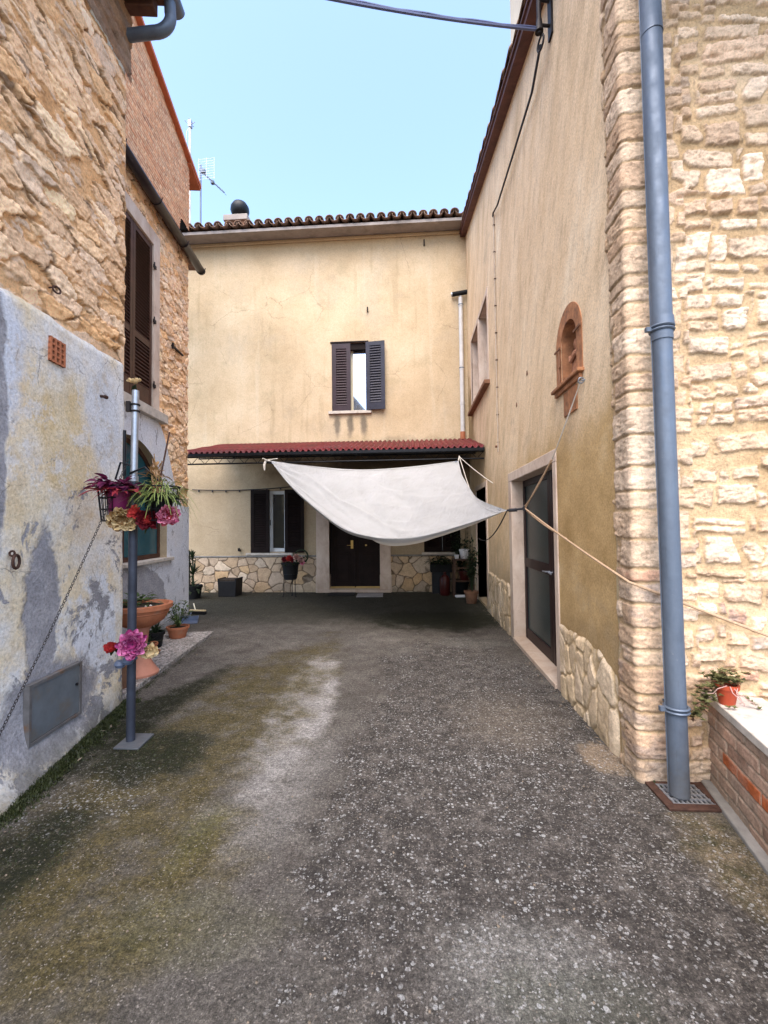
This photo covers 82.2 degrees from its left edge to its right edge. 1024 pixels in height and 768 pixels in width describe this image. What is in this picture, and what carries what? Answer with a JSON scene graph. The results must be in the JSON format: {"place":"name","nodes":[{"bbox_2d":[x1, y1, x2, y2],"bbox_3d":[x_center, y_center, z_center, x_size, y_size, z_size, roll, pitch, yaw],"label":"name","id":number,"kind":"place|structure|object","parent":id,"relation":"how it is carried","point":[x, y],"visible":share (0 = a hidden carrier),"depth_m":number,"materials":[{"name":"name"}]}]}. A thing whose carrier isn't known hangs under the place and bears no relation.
{"place":"outdoors","nodes":[
{"label":"outdoors","id":0,"kind":"place"},
{"bbox_2d":[122,665,126,688],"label":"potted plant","id":1,"kind":"object","parent":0,"point":[124,677],"visible":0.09,"depth_m":4.27,"materials":[{"name":"brown ceramic"}]},
{"bbox_2d":[148,633,162,651],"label":"potted plant","id":2,"kind":"object","parent":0,"point":[155,643],"visible":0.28,"depth_m":5.47,"materials":[{"name":"green plant"}]},
{"bbox_2d":[122,16,205,633],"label":"brick house","id":3,"kind":"structure","parent":0,"point":[162,180],"depth_m":7.09,"materials":[{"name":"brick"},{"name":"stone"},{"name":"travertine"}]},
{"bbox_2d":[124,191,167,424],"bbox_3d":[-3.538,-2.886,6.222,0.220,2.920,1.747,-1,-2,-3],"label":"window frame","id":4,"kind":"structure","parent":3,"relation":"in","point":[142,268],"depth_m":6.46,"materials":[{"name":"wood"}]},
{"bbox_2d":[122,437,173,568],"bbox_3d":[-3.516,-0.152,6.056,0.195,1.805,2.515,-1,-2,-3],"label":"arched window","id":5,"kind":"structure","parent":3,"relation":"in","point":[148,542],"depth_m":6.62,"materials":[{"name":"teal glass"}]},
{"bbox_2d":[143,0,510,226],"label":"sky","id":6,"kind":"structure","parent":0,"point":[302,108],"materials":[{"name":"blue"}]},
{"bbox_2d":[0,592,767,1023],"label":"courtyard ground","id":7,"kind":"structure","parent":0,"point":[690,946],"depth_m":2.12,"materials":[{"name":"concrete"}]},
{"bbox_2d":[0,0,184,814],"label":"stone house","id":8,"kind":"structure","parent":7,"relation":"on","point":[65,65],"depth_m":3.27,"materials":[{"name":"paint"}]},
{"bbox_2d":[31,665,78,741],"bbox_3d":[-2.342,1.349,3.143,0.032,0.355,0.492,-1,-2,-3],"label":"hatch door","id":9,"kind":"structure","parent":8,"relation":"in","point":[55,700],"depth_m":3.12,"materials":[{"name":"metal"}]},
{"bbox_2d":[0,640,226,924],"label":"moss","id":10,"kind":"object","parent":7,"relation":"on","point":[51,774],"visible":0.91,"depth_m":2.98,"materials":[{"name":"green plant"}]},
{"bbox_2d":[113,390,161,749],"bbox_3d":[-1.842,0.395,3.336,0.363,2.658,0.230,-1,-2,4],"label":"pole","id":11,"kind":"object","parent":7,"relation":"on","point":[132,740],"visible":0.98,"depth_m":3.31,"materials":[{"name":"metal"}]},
{"bbox_2d":[0,459,128,735],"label":"chain","id":12,"kind":"object","parent":11,"relation":"hanging from","point":[11,710],"visible":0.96,"depth_m":2.86,"materials":[{"name":"metal"}]},
{"bbox_2d":[96,484,128,521],"bbox_3d":[-2.037,-0.064,3.313,0.223,0.271,0.223,-1,-2,4],"label":"wire basket","id":13,"kind":"object","parent":11,"relation":"hanging from","point":[100,504],"visible":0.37,"depth_m":3.23,"materials":[{"name":"black metal"}]},
{"bbox_2d":[76,473,151,512],"bbox_3d":[-1.985,-0.117,3.282,0.522,0.325,0.513,-1,-2,4],"label":"coleus","id":14,"kind":"object","parent":13,"relation":"in","point":[119,495],"visible":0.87,"depth_m":3.24,"materials":[{"name":"plant"}]},
{"bbox_2d":[105,507,135,531],"bbox_3d":[-1.940,0.054,3.240,0.231,0.183,0.177,-1,-2,4],"label":"peony","id":15,"kind":"object","parent":13,"relation":"hanging from","point":[118,519],"visible":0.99,"depth_m":3.21,"materials":[{"name":"beige plant"}]},
{"bbox_2d":[103,642,121,656],"bbox_3d":[-1.980,1.018,3.258,0.152,0.130,0.143,-1,-2,4],"label":"peony","id":16,"kind":"object","parent":11,"relation":"attached to","point":[109,647],"visible":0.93,"depth_m":3.23,"materials":[{"name":"red plant"}]},
{"bbox_2d":[114,656,137,668],"bbox_3d":[-1.917,1.111,3.285,0.144,0.090,0.156,-1,-2,4],"label":"bow","id":17,"kind":"object","parent":11,"relation":"attached to","point":[120,663],"visible":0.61,"depth_m":3.22,"materials":[{"name":"blue fabric"}]},
{"bbox_2d":[115,629,150,660],"bbox_3d":[-1.854,0.967,3.226,0.234,0.222,0.192,-1,-2,4],"label":"peony","id":18,"kind":"object","parent":11,"relation":"attached to","point":[127,649],"visible":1,"depth_m":3.19,"materials":[{"name":"pink plant"}]},
{"bbox_2d":[126,378,140,391],"bbox_3d":[-1.911,-0.984,3.361,0.099,0.111,0.097,-1,-2,4],"label":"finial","id":19,"kind":"object","parent":11,"relation":"on","point":[135,381],"visible":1,"depth_m":3.36,"materials":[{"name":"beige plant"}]},
{"bbox_2d":[140,642,158,658],"bbox_3d":[-1.794,1.036,3.314,0.180,0.125,0.134,-2,-2,39],"label":"peony","id":20,"kind":"object","parent":11,"relation":"attached to","point":[151,650],"visible":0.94,"depth_m":3.29,"materials":[{"name":"beige plant"}]},
{"bbox_2d":[142,485,180,520],"bbox_3d":[-1.671,-0.064,3.309,0.262,0.261,0.262,-1,-2,4],"label":"wire basket","id":21,"kind":"object","parent":11,"relation":"hanging from","point":[155,486],"visible":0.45,"depth_m":3.21,"materials":[{"name":"black metal"}]},
{"bbox_2d":[126,504,140,518],"bbox_3d":[-1.824,-0.002,3.232,0.109,0.107,0.099,-1,-2,4],"label":"peony","id":22,"kind":"object","parent":21,"relation":"attached to","point":[133,510],"visible":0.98,"depth_m":3.21,"materials":[{"name":"red plant"}]},
{"bbox_2d":[135,510,157,532],"bbox_3d":[-1.750,0.074,3.271,0.159,0.185,0.163,0,-2,-16],"label":"peony","id":23,"kind":"object","parent":21,"relation":"hanging from","point":[142,522],"visible":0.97,"depth_m":3.22,"materials":[{"name":"red plant"}]},
{"bbox_2d":[120,454,199,525],"bbox_3d":[-1.663,-0.162,3.265,0.544,0.554,0.566,0,-2,-28],"label":"spider plant","id":24,"kind":"object","parent":21,"relation":"in","point":[159,493],"visible":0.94,"depth_m":3.24,"materials":[{"name":"green plant"}]},
{"bbox_2d":[160,432,169,480],"bbox_3d":[-1.680,-0.354,3.344,0.102,0.517,0.013,0,-2,-16],"label":"stake","id":25,"kind":"object","parent":24,"relation":"in","point":[165,454],"visible":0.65,"depth_m":3.35,"materials":[{"name":"wood"}]},
{"bbox_2d":[155,504,180,525],"bbox_3d":[-1.614,0.025,3.240,0.188,0.162,0.154,-1,-2,22],"label":"peony","id":26,"kind":"object","parent":21,"relation":"hanging from","point":[164,516],"visible":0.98,"depth_m":3.22,"materials":[{"name":"pink plant"}]},
{"bbox_2d":[122,631,213,698],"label":"paving slab","id":27,"kind":"structure","parent":7,"relation":"on","point":[174,650],"depth_m":5.64,"materials":[{"name":"concrete"}]},
{"bbox_2d":[122,592,172,679],"bbox_3d":[-2.619,1.305,4.722,0.644,0.858,0.644,-1,-2,4],"label":"bowl planter","id":28,"kind":"object","parent":27,"relation":"on","point":[151,612],"visible":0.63,"depth_m":4.62,"materials":[{"name":"ceramic"}]},
{"bbox_2d":[149,623,166,647],"bbox_3d":[-3.031,1.579,5.749,0.398,0.383,0.429,-1,-2,4],"label":"potted plant","id":29,"kind":"object","parent":27,"relation":"on","point":[157,632],"visible":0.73,"depth_m":5.75,"materials":[{"name":"green plant"}]},
{"bbox_2d":[165,600,192,638],"bbox_3d":[-2.937,1.500,6.284,0.486,0.574,0.450,-1,-2,4],"label":"potted plant","id":30,"kind":"object","parent":27,"relation":"on","point":[177,629],"visible":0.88,"depth_m":6.23,"materials":[{"name":"green plant"}]},
{"bbox_2d":[181,612,198,623],"bbox_3d":[-3.329,1.812,7.525,0.300,0.118,0.422,0,-2,-16],"label":"dustpan","id":31,"kind":"object","parent":7,"relation":"on","point":[192,619],"visible":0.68,"depth_m":7.53,"materials":[{"name":"blue plastic"}]},
{"bbox_2d":[189,603,206,614],"bbox_3d":[-3.723,1.874,8.543,0.298,0.071,1.212,1,-2,-34],"label":"broom","id":32,"kind":"object","parent":7,"relation":"on","point":[198,612],"visible":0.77,"depth_m":8.14,"materials":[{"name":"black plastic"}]},
{"bbox_2d":[189,549,209,599],"bbox_3d":[-4.353,1.392,9.975,0.878,1.143,0.938,1,-2,-36],"label":"potted plant","id":33,"kind":"object","parent":7,"relation":"on","point":[195,590],"visible":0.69,"depth_m":9.95,"materials":[{"name":"green plant"}]},
{"bbox_2d":[218,577,242,596],"bbox_3d":[-3.616,1.757,10.357,0.449,0.420,0.400,-1,-2,4],"label":"square planter","id":34,"kind":"object","parent":7,"relation":"on","point":[229,587],"visible":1,"depth_m":10.16,"materials":[{"name":"black plastic"}]},
{"bbox_2d":[282,574,296,596],"bbox_3d":[-2.150,1.681,10.114,0.352,0.531,0.352,-1,-2,4],"label":"plant stand","id":35,"kind":"object","parent":7,"relation":"on","point":[292,585],"visible":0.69,"depth_m":10.02,"materials":[{"name":"black metal"}]},
{"bbox_2d":[281,554,306,578],"bbox_3d":[-2.084,1.243,10.110,0.681,0.587,0.534,-1,-2,4],"label":"flower pot","id":36,"kind":"object","parent":35,"relation":"on","point":[290,564],"visible":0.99,"depth_m":10.00,"materials":[{"name":"black plastic"}]},
{"bbox_2d":[295,549,311,563],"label":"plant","id":37,"kind":"object","parent":36,"relation":"on","point":[307,556],"visible":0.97,"depth_m":10.10,"materials":[{"name":"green plant"}]},
{"bbox_2d":[181,199,470,592],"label":"cream house","id":38,"kind":"structure","parent":7,"relation":"on","point":[350,328],"depth_m":10.91,"materials":[{"name":"paint"}]},
{"bbox_2d":[184,119,194,222],"bbox_3d":[-5.400,-9.009,12.257,0.267,3.900,0.278,-1,-2,4],"label":"mast","id":39,"kind":"object","parent":38,"relation":"attached to","point":[190,123],"visible":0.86,"depth_m":12.27,"materials":[{"name":"white metal"}]},
{"bbox_2d":[198,158,225,222],"bbox_3d":[-4.758,-8.380,12.114,0.842,2.620,0.306,-1,-2,10],"label":"antenna","id":40,"kind":"object","parent":38,"relation":"attached to","point":[203,172],"visible":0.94,"depth_m":12.15,"materials":[{"name":"metal"}]},
{"bbox_2d":[192,486,289,491],"bbox_3d":[-3.499,-0.562,10.942,2.622,0.132,0.043,-1,-2,4],"label":"wall cable","id":41,"kind":"object","parent":38,"relation":"attached to","point":[239,490],"depth_m":10.95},
{"bbox_2d":[246,489,303,555],"bbox_3d":[-2.688,0.261,10.915,1.460,1.615,0.180,-1,-2,4],"label":"lower window","id":42,"kind":"structure","parent":38,"relation":"in","point":[277,517],"depth_m":10.85,"materials":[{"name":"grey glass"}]},
{"bbox_2d":[187,438,484,464],"bbox_3d":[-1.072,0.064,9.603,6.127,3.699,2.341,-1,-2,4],"label":"canopy","id":43,"kind":"object","parent":38,"relation":"attached to","point":[310,449],"visible":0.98,"depth_m":8.69,"materials":[{"name":"red metal"}]},
{"bbox_2d":[262,458,277,470],"bbox_3d":[-2.221,-0.931,8.537,0.298,0.250,0.128,-1,-2,18],"label":"rope","id":44,"kind":"object","parent":43,"relation":"attached to","point":[265,461],"visible":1,"depth_m":8.54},
{"bbox_2d":[458,456,491,485],"bbox_3d":[1.491,-0.647,7.842,0.343,0.863,0.984,0,-2,-25],"label":"rope","id":45,"kind":"object","parent":43,"relation":"attached to","point":[459,457],"visible":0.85,"depth_m":7.92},
{"bbox_2d":[270,460,505,545],"bbox_3d":[-0.402,-0.281,6.692,3.774,1.596,3.280,-1,-2,4],"label":"shade sail","id":46,"kind":"object","parent":45,"relation":"hanging from","point":[402,506],"visible":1,"depth_m":7.50,"materials":[{"name":"fabric"}]},
{"bbox_2d":[478,510,506,540],"bbox_3d":[1.554,0.245,6.513,0.015,0.429,3.196,-1,-2,6],"label":"cord","id":47,"kind":"object","parent":46,"relation":"hanging from","point":[496,529],"visible":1,"depth_m":5.68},
{"bbox_2d":[507,506,527,511],"bbox_3d":[1.471,-0.035,4.859,0.229,0.066,0.044,-2,-2,33],"label":"cord","id":48,"kind":"object","parent":46,"relation":"attached to","point":[514,509],"visible":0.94,"depth_m":4.86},
{"bbox_2d":[525,508,767,636],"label":"rope","id":49,"kind":"object","parent":48,"relation":"hanging from","point":[641,586],"visible":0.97,"depth_m":2.71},
{"bbox_2d":[330,522,379,587],"bbox_3d":[-0.711,0.757,10.861,1.240,2.215,0.119,-1,-2,4],"label":"front door","id":50,"kind":"structure","parent":38,"relation":"in","point":[355,561],"depth_m":10.85,"materials":[{"name":"brown wood"}]},
{"bbox_2d":[328,340,384,414],"bbox_3d":[-0.669,-3.322,10.899,1.408,1.810,0.329,-1,-2,4],"label":"upper window","id":51,"kind":"structure","parent":38,"relation":"in","point":[358,367],"depth_m":10.88,"materials":[{"name":"wood"}]},
{"bbox_2d":[422,530,459,554],"bbox_3d":[1.406,0.347,10.671,1.000,1.355,0.210,-1,-2,4],"label":"lower window","id":52,"kind":"structure","parent":38,"relation":"in","point":[439,545],"depth_m":10.64,"materials":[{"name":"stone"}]},
{"bbox_2d":[327,592,355,595],"bbox_3d":[-0.981,1.925,10.321,0.620,0.018,0.420,-1,-2,4],"label":"door mat","id":53,"kind":"object","parent":7,"relation":"on","point":[342,594],"depth_m":10.22,"materials":[{"name":"black rubber"}]},
{"bbox_2d":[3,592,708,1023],"bbox_3d":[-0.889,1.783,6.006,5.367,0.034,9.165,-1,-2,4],"label":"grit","id":54,"kind":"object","parent":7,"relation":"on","point":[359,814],"visible":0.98,"depth_m":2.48,"materials":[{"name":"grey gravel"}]},
{"bbox_2d":[356,593,382,596],"bbox_3d":[-0.323,1.910,10.109,0.600,0.019,0.480,-1,-2,1],"label":"door mat","id":55,"kind":"object","parent":7,"relation":"on","point":[369,594],"depth_m":10.01,"materials":[{"name":"grey fabric"}]},
{"bbox_2d":[424,555,453,593],"bbox_3d":[1.343,1.460,10.323,0.767,0.899,0.723,-2,-2,28],"label":"potted plant","id":56,"kind":"object","parent":7,"relation":"on","point":[438,569],"visible":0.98,"depth_m":10.28,"materials":[{"name":"black plastic"}]},
{"bbox_2d":[440,572,449,595],"bbox_3d":[1.395,1.637,10.085,0.230,0.530,0.227,-1,-2,4],"label":"gas bottle","id":57,"kind":"object","parent":7,"relation":"on","point":[444,584],"visible":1,"depth_m":9.99,"materials":[{"name":"red metal"}]},
{"bbox_2d":[447,527,471,593],"bbox_3d":[1.804,1.095,10.371,0.565,1.621,0.714,0,-2,-27],"label":"potted plant","id":58,"kind":"object","parent":7,"relation":"on","point":[460,587],"visible":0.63,"depth_m":10.26,"materials":[{"name":"green plant"}]},
{"bbox_2d":[452,558,474,596],"bbox_3d":[1.787,1.474,9.975,0.474,0.840,0.394,-1,-2,4],"label":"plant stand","id":59,"kind":"object","parent":7,"relation":"on","point":[454,579],"visible":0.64,"depth_m":9.80,"materials":[{"name":"brown wood"}]},
{"bbox_2d":[459,549,468,558],"bbox_3d":[1.819,0.946,9.959,0.246,0.210,0.243,-1,-2,4],"label":"white pot","id":60,"kind":"object","parent":59,"relation":"on","point":[462,553],"visible":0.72,"depth_m":9.87,"materials":[{"name":"ceramic"}]},
{"bbox_2d":[459,571,468,579],"bbox_3d":[1.815,1.436,9.944,0.256,0.200,0.253,-1,-2,4],"label":"red pot","id":61,"kind":"object","parent":59,"relation":"on","point":[462,575],"visible":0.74,"depth_m":9.86,"materials":[{"name":"red ceramic"}]},
{"bbox_2d":[460,539,481,603],"bbox_3d":[1.773,1.191,8.989,0.462,1.344,0.528,-1,-2,4],"label":"potted plant","id":62,"kind":"object","parent":7,"relation":"on","point":[471,595],"visible":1,"depth_m":8.96,"materials":[{"name":"green plant"}]},
{"bbox_2d":[459,0,767,799],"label":"corner house","id":63,"kind":"structure","parent":7,"relation":"on","point":[614,227],"depth_m":2.83,"materials":[{"name":"paint"}]},
{"bbox_2d":[327,0,536,30],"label":"overhead cable","id":64,"kind":"object","parent":63,"relation":"attached to","point":[375,6],"visible":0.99,"depth_m":3.88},
{"bbox_2d":[468,286,489,415],"bbox_3d":[2.089,-3.113,8.923,0.520,1.765,2.360,-1,-2,4],"label":"double window","id":65,"kind":"structure","parent":63,"relation":"in","point":[481,324],"depth_m":8.85,"materials":[{"name":"wood"}]},
{"bbox_2d":[523,470,556,665],"bbox_3d":[1.968,0.541,5.199,0.277,2.400,2.220,-1,-2,4],"label":"glazed door","id":66,"kind":"structure","parent":63,"relation":"in","point":[540,612],"depth_m":5.39,"materials":[{"name":"glass"}]},
{"bbox_2d":[525,377,584,507],"bbox_3d":[1.569,-0.556,4.162,0.068,1.005,1.345,-1,-2,-2],"label":"rope","id":67,"kind":"object","parent":63,"relation":"attached to","point":[550,461],"visible":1,"depth_m":4.10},
{"bbox_2d":[645,781,721,812],"bbox_3d":[1.762,1.654,2.574,0.340,0.016,0.295,-1,-2,4],"label":"drain grate","id":68,"kind":"object","parent":7,"relation":"on","point":[701,799],"visible":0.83,"depth_m":2.52,"materials":[{"name":"metal"}]},
{"bbox_2d":[701,694,767,875],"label":"brick wall","id":69,"kind":"structure","parent":7,"relation":"on","point":[736,785],"depth_m":2.33,"materials":[{"name":"brick"},{"name":"concrete"}]},
{"bbox_2d":[689,667,761,720],"bbox_3d":[1.943,1.062,2.562,0.351,0.316,0.249,-1,-2,4],"label":"potted plant","id":70,"kind":"object","parent":69,"relation":"on","point":[724,688],"visible":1,"depth_m":2.53,"materials":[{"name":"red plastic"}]}
]}

